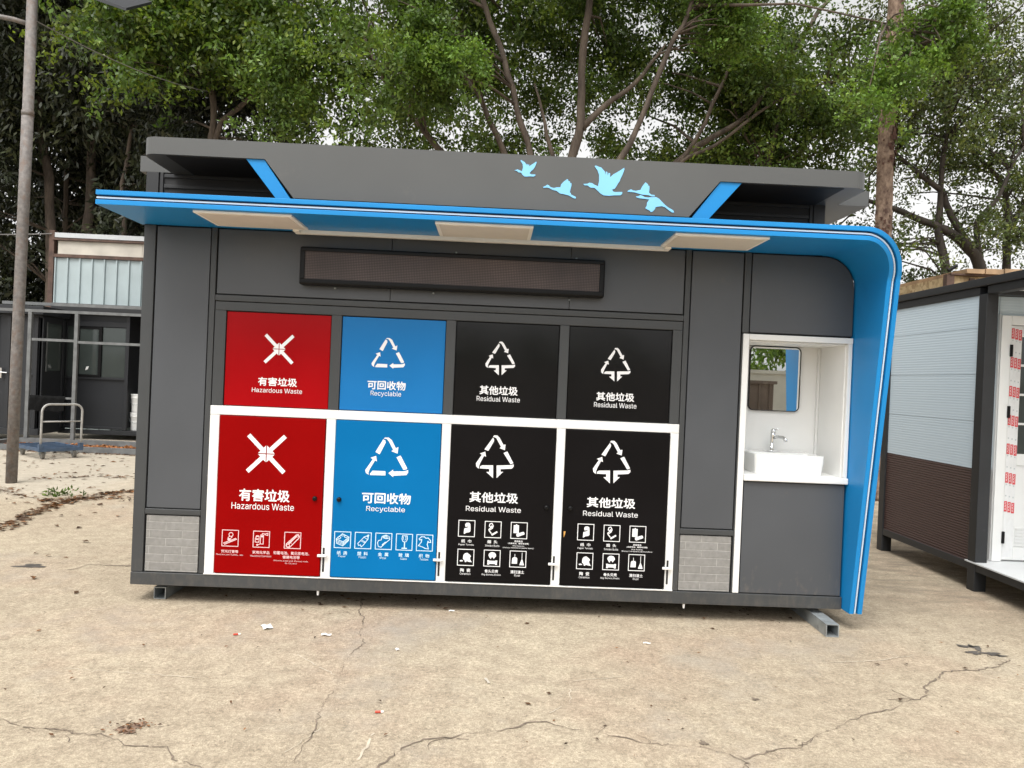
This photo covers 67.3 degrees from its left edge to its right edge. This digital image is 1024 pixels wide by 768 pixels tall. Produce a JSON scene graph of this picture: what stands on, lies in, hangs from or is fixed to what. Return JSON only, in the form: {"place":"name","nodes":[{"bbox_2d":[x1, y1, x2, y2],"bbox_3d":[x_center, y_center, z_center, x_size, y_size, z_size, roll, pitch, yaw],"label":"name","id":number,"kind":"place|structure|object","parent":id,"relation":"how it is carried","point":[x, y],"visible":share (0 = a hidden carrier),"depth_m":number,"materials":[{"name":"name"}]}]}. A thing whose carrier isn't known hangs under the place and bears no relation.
{"place":"outdoors","nodes":[
{"label":"outdoors","id":0,"kind":"place"},
{"bbox_2d":[0,432,1023,767],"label":"ground","id":1,"kind":"structure","parent":0,"point":[274,686],"depth_m":3.93,"materials":[{"name":"concrete"}]},
{"bbox_2d":[11,564,45,566],"bbox_3d":[-3.471,1.309,5.546,0.240,0.001,0.106,2,0,-1],"label":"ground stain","id":2,"kind":"object","parent":1,"relation":"on","point":[31,565],"visible":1,"depth_m":5.54,"materials":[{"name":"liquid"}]},
{"bbox_2d":[0,304,70,434],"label":"dark kiosk","id":3,"kind":"object","parent":1,"relation":"on","point":[47,374],"visible":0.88,"depth_m":13.99,"materials":[{"name":"black metal"}]},
{"bbox_2d":[45,323,61,370],"bbox_3d":[-8.554,-0.683,14.349,0.013,0.870,0.480,2,0,-1],"label":"window pane","id":4,"kind":"structure","parent":3,"relation":"in","point":[54,330],"depth_m":14.35,"materials":[{"name":"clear glass"}]},
{"bbox_2d":[0,0,84,306],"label":"mango tree","id":5,"kind":"object","parent":1,"relation":"on","point":[10,111],"visible":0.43,"depth_m":17.89,"materials":[{"name":"green plant"}]},
{"bbox_2d":[19,403,83,458],"bbox_3d":[-7.205,0.698,11.976,0.985,0.844,0.650,3,0,38],"label":"platform trolley","id":6,"kind":"object","parent":1,"relation":"on","point":[41,448],"visible":0.98,"depth_m":11.80,"materials":[{"name":"blue metal"}]},
{"bbox_2d":[0,494,102,524],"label":"ground crack","id":7,"kind":"object","parent":1,"relation":"on","point":[36,511],"visible":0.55,"depth_m":7.27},
{"bbox_2d":[42,485,85,496],"bbox_3d":[-4.946,1.202,8.455,0.524,0.194,0.242,2,0,-1],"label":"weed","id":8,"kind":"object","parent":1,"relation":"on","point":[57,493],"visible":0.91,"depth_m":8.46,"materials":[{"name":"green plant"}]},
{"bbox_2d":[0,449,134,630],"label":"leaf litter","id":9,"kind":"object","parent":1,"relation":"on","point":[53,505],"visible":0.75,"depth_m":8.24,"materials":[{"name":"brown plant"}]},
{"bbox_2d":[4,442,135,448],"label":"leaf litter","id":10,"kind":"object","parent":1,"relation":"on","point":[112,446],"visible":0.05,"depth_m":13.46,"materials":[{"name":"brown plant"}]},
{"bbox_2d":[0,301,140,454],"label":"scaffold","id":11,"kind":"object","parent":1,"relation":"on","point":[73,399],"visible":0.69,"depth_m":13.65,"materials":[{"name":"metal"}]},
{"bbox_2d":[28,395,65,411],"bbox_3d":[-8.249,0.348,13.649,0.620,0.282,0.079,2,0,-1],"label":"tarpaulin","id":12,"kind":"object","parent":11,"relation":"hanging from","point":[37,402],"visible":0.94,"depth_m":13.63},
{"bbox_2d":[16,561,130,569],"bbox_3d":[-3.862,1.292,5.629,3.496,0.001,0.300,2,0,1],"label":"ground crack","id":13,"kind":"object","parent":1,"relation":"on","point":[82,566],"visible":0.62,"depth_m":5.65,"materials":[{"name":"concrete"}]},
{"bbox_2d":[0,0,151,483],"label":"solar lamp post","id":14,"kind":"object","parent":1,"relation":"on","point":[21,254],"visible":1,"depth_m":9.17,"materials":[{"name":"metal"}]},
{"bbox_2d":[37,21,207,91],"bbox_3d":[-5.614,-4.859,11.678,0.014,1.023,4.958,2,0,1],"label":"cable","id":15,"kind":"object","parent":14,"relation":"attached to","point":[115,60],"visible":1,"depth_m":10.84,"materials":[{"name":"black rubber"}]},
{"bbox_2d":[5,92,160,244],"bbox_3d":[-11.013,-4.003,19.914,5.395,9.884,4.072,3,0,42],"label":"mango tree","id":16,"kind":"object","parent":1,"relation":"on","point":[71,183],"visible":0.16,"depth_m":19.87,"materials":[{"name":"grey plant"}]},
{"bbox_2d":[47,230,143,430],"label":"corrugated building","id":17,"kind":"structure","parent":1,"relation":"on","point":[100,269],"depth_m":16.63,"materials":[{"name":"white metal"}]},
{"bbox_2d":[0,233,51,234],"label":"cable","id":18,"kind":"object","parent":17,"relation":"attached to","point":[28,234],"visible":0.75,"depth_m":16.37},
{"bbox_2d":[51,302,140,435],"bbox_3d":[-6.892,-0.234,15.676,4.000,2.500,1.850,2,0,-1],"label":"dark cabin","id":19,"kind":"object","parent":1,"relation":"on","point":[107,381],"visible":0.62,"depth_m":14.90,"materials":[{"name":"black metal"}]},
{"bbox_2d":[78,326,102,376],"bbox_3d":[-8.180,-0.625,14.883,0.475,0.960,0.050,2,0,-1],"label":"window frame","id":20,"kind":"structure","parent":19,"relation":"in","point":[100,328],"depth_m":14.86,"materials":[{"name":"black plastic"}]},
{"bbox_2d":[66,326,125,377],"bbox_3d":[-8.053,-0.619,14.891,1.110,0.960,0.040,2,0,-1],"label":"window pane","id":21,"kind":"structure","parent":19,"relation":"in","point":[113,356],"depth_m":14.89,"materials":[{"name":"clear glass"}]},
{"bbox_2d":[129,412,136,430],"bbox_3d":[-7.355,0.734,15.116,0.300,0.356,0.290,2,0,-1],"label":"plastic bucket","id":22,"kind":"object","parent":19,"relation":"on","point":[133,417],"visible":0.42,"depth_m":14.99,"materials":[{"name":"white paint"}]},
{"bbox_2d":[130,394,137,412],"bbox_3d":[-7.340,0.378,15.114,0.300,0.356,0.290,2,0,-1],"label":"plastic bucket","id":23,"kind":"object","parent":22,"relation":"on","point":[134,400],"visible":0.44,"depth_m":14.99,"materials":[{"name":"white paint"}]},
{"bbox_2d":[0,0,196,233],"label":"mango tree","id":24,"kind":"object","parent":1,"relation":"on","point":[91,170],"visible":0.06,"depth_m":18.59,"materials":[{"name":"green plant"}]},
{"bbox_2d":[4,719,201,767],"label":"ground crack","id":25,"kind":"object","parent":1,"relation":"on","point":[172,755],"visible":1,"depth_m":3.03,"materials":[{"name":"concrete"}]},
{"bbox_2d":[1,0,255,235],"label":"mango tree","id":26,"kind":"object","parent":1,"relation":"on","point":[122,225],"visible":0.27,"depth_m":16.78,"materials":[{"name":"green plant"}]},
{"bbox_2d":[115,721,147,733],"bbox_3d":[-1.547,1.402,3.131,0.124,0.001,0.091,2,0,-39],"label":"ground stain","id":27,"kind":"object","parent":1,"relation":"on","point":[133,726],"visible":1,"depth_m":3.13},
{"bbox_2d":[153,585,184,598],"bbox_3d":[-2.239,1.326,5.729,0.076,0.074,1.675,2,0,0],"label":"steel box section","id":28,"kind":"object","parent":1,"relation":"on","point":[163,591],"visible":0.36,"depth_m":4.94,"materials":[{"name":"grey metal"}]},
{"bbox_2d":[0,0,386,305],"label":"thicket","id":29,"kind":"object","parent":1,"relation":"on","point":[35,288],"visible":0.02,"depth_m":21.45,"materials":[{"name":"green plant"}]},
{"bbox_2d":[9,0,395,147],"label":"slender tree","id":30,"kind":"object","parent":1,"relation":"on","point":[177,45],"visible":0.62,"depth_m":13.43,"materials":[{"name":"green plant"}]},
{"bbox_2d":[261,623,272,629],"bbox_3d":[-1.411,1.395,4.428,0.055,0.009,0.075,2,0,-30],"label":"paper scrap","id":31,"kind":"object","parent":1,"relation":"on","point":[264,626],"visible":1,"depth_m":4.43,"materials":[{"name":"white paper"}]},
{"bbox_2d":[292,600,367,761],"bbox_3d":[-0.867,1.428,3.855,0.212,0.001,2.404,2,0,-5],"label":"ground crack","id":32,"kind":"object","parent":1,"relation":"on","point":[340,675],"visible":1,"depth_m":3.71,"materials":[{"name":"concrete"}]},
{"bbox_2d":[356,733,374,759],"bbox_3d":[-0.580,1.444,3.070,0.022,0.001,0.229,2,0,5],"label":"ground scratch","id":33,"kind":"object","parent":1,"relation":"on","point":[363,749],"visible":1,"depth_m":3.06},
{"bbox_2d":[225,591,791,620],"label":"leaf litter","id":34,"kind":"object","parent":1,"relation":"on","point":[476,606],"visible":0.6,"depth_m":5.04,"materials":[{"name":"brown plant"}]},
{"bbox_2d":[4,609,1022,746],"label":"dead leaves","id":35,"kind":"object","parent":1,"relation":"on","point":[131,728],"visible":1,"depth_m":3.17,"materials":[{"name":"brown plant"}]},
{"bbox_2d":[376,721,750,767],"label":"ground crack","id":36,"kind":"object","parent":1,"relation":"on","point":[379,764],"visible":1,"depth_m":3.18,"materials":[{"name":"concrete"}]},
{"bbox_2d":[215,0,1008,168],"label":"ficus tree","id":37,"kind":"object","parent":1,"relation":"on","point":[437,55],"visible":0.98,"depth_m":12.54,"materials":[{"name":"green plant"}]},
{"bbox_2d":[627,0,921,217],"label":"tree","id":38,"kind":"object","parent":1,"relation":"on","point":[824,149],"visible":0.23,"depth_m":14.20,"materials":[{"name":"green plant"}]},
{"bbox_2d":[791,608,838,636],"bbox_3d":[1.950,1.502,5.756,0.079,0.077,2.122,2,0,0],"label":"steel box section","id":39,"kind":"object","parent":1,"relation":"on","point":[822,623],"visible":0.36,"depth_m":4.83,"materials":[{"name":"silver metal"}]},
{"bbox_2d":[95,137,901,613],"bbox_3d":[-0.081,0.021,5.590,4.625,2.708,2.541,2,0,-1],"label":"waste sorting kiosk","id":40,"kind":"object","parent":39,"relation":"on","point":[401,371],"visible":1,"depth_m":4.84,"materials":[{"name":"metal"}]},
{"bbox_2d":[214,415,326,575],"bbox_3d":[-1.496,0.702,4.828,0.702,0.986,0.062,2,0,-1],"label":"waste door","id":41,"kind":"structure","parent":40,"relation":"in","point":[271,470],"depth_m":4.82,"materials":[{"name":"red metal"}]},
{"bbox_2d":[330,420,442,579],"bbox_3d":[-0.772,0.733,4.845,0.702,0.986,0.062,2,0,-1],"label":"waste door","id":42,"kind":"structure","parent":40,"relation":"in","point":[387,474],"depth_m":4.83,"materials":[{"name":"blue metal"}]},
{"bbox_2d":[445,424,557,584],"bbox_3d":[-0.048,0.764,4.862,0.704,0.986,0.062,2,0,-1],"label":"waste door","id":43,"kind":"structure","parent":40,"relation":"in","point":[501,482],"depth_m":4.85,"materials":[{"name":"black metal"}]},
{"bbox_2d":[559,429,671,588],"bbox_3d":[0.674,0.794,4.879,0.705,0.986,0.062,2,0,-1],"label":"waste door","id":44,"kind":"structure","parent":40,"relation":"in","point":[615,486],"depth_m":4.87,"materials":[{"name":"black metal"}]},
{"bbox_2d":[747,346,801,411],"bbox_3d":[1.812,-0.035,5.312,0.354,0.444,0.024,2,0,-1],"label":"mirror","id":45,"kind":"object","parent":40,"relation":"attached to","point":[774,375],"visible":1,"depth_m":5.31,"materials":[{"name":"silver mirror"}]},
{"bbox_2d":[744,429,823,475],"bbox_3d":[1.794,0.443,5.135,0.455,0.285,0.345,2,0,-1],"label":"washbasin","id":46,"kind":"object","parent":40,"relation":"on","point":[770,460],"visible":0.88,"depth_m":4.97,"materials":[{"name":"ceramic"}]},
{"bbox_2d":[791,656,919,663],"bbox_3d":[1.912,1.544,4.338,0.826,0.001,0.137,2,0,-12],"label":"ground scratch","id":47,"kind":"object","parent":1,"relation":"on","point":[855,661],"visible":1,"depth_m":4.28},
{"bbox_2d":[743,654,1009,767],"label":"ground crack","id":48,"kind":"object","parent":1,"relation":"on","point":[924,686],"visible":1,"depth_m":3.76,"materials":[{"name":"grey concrete"}]},
{"bbox_2d":[874,0,903,500],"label":"tree","id":49,"kind":"object","parent":1,"relation":"on","point":[886,155],"visible":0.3,"depth_m":10.88,"materials":[{"name":"brown plant"}]},
{"bbox_2d":[803,0,1023,282],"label":"leaning tree","id":50,"kind":"object","parent":1,"relation":"on","point":[945,96],"visible":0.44,"depth_m":15.80,"materials":[{"name":"green plant"}]},
{"bbox_2d":[876,270,1023,591],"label":"portable cabin","id":51,"kind":"object","parent":1,"relation":"on","point":[951,485],"visible":0.98,"depth_m":6.24,"materials":[{"name":"grey metal"}]},
{"bbox_2d":[1001,326,1023,559],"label":"door leaf","id":52,"kind":"structure","parent":51,"relation":"in","point":[1012,534],"depth_m":6.05,"materials":[{"name":"metal"}]},
{"bbox_2d":[893,15,1023,269],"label":"dark limbed tree","id":53,"kind":"object","parent":1,"relation":"on","point":[1011,187],"visible":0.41,"depth_m":17.06,"materials":[{"name":"green plant"}]},
{"bbox_2d":[899,264,1022,294],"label":"strand board hut","id":54,"kind":"object","parent":1,"relation":"on","point":[959,276],"visible":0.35,"depth_m":11.72,"materials":[{"name":"brown wood"}]},
{"bbox_2d":[965,651,979,654],"bbox_3d":[2.706,1.576,4.512,0.094,0.001,0.065,2,0,-1],"label":"ground stain","id":55,"kind":"object","parent":1,"relation":"on","point":[974,652],"visible":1,"depth_m":4.51,"materials":[{"name":"liquid"}]},
{"bbox_2d":[968,644,981,651],"bbox_3d":[2.770,1.578,4.599,0.071,0.001,0.125,3,0,21],"label":"ground stain","id":56,"kind":"object","parent":1,"relation":"on","point":[978,648],"visible":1,"depth_m":4.61,"materials":[{"name":"liquid"}]},
{"bbox_2d":[977,652,1000,655],"bbox_3d":[2.804,1.580,4.503,0.146,0.001,0.067,2,0,-1],"label":"ground stain","id":57,"kind":"object","parent":1,"relation":"on","point":[993,653],"visible":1,"depth_m":4.51,"materials":[{"name":"liquid"}]},
{"bbox_2d":[0,0,1023,292],"label":"sky","id":58,"kind":"structure","parent":0,"point":[923,207],"materials":[{"name":"white"}]}
]}

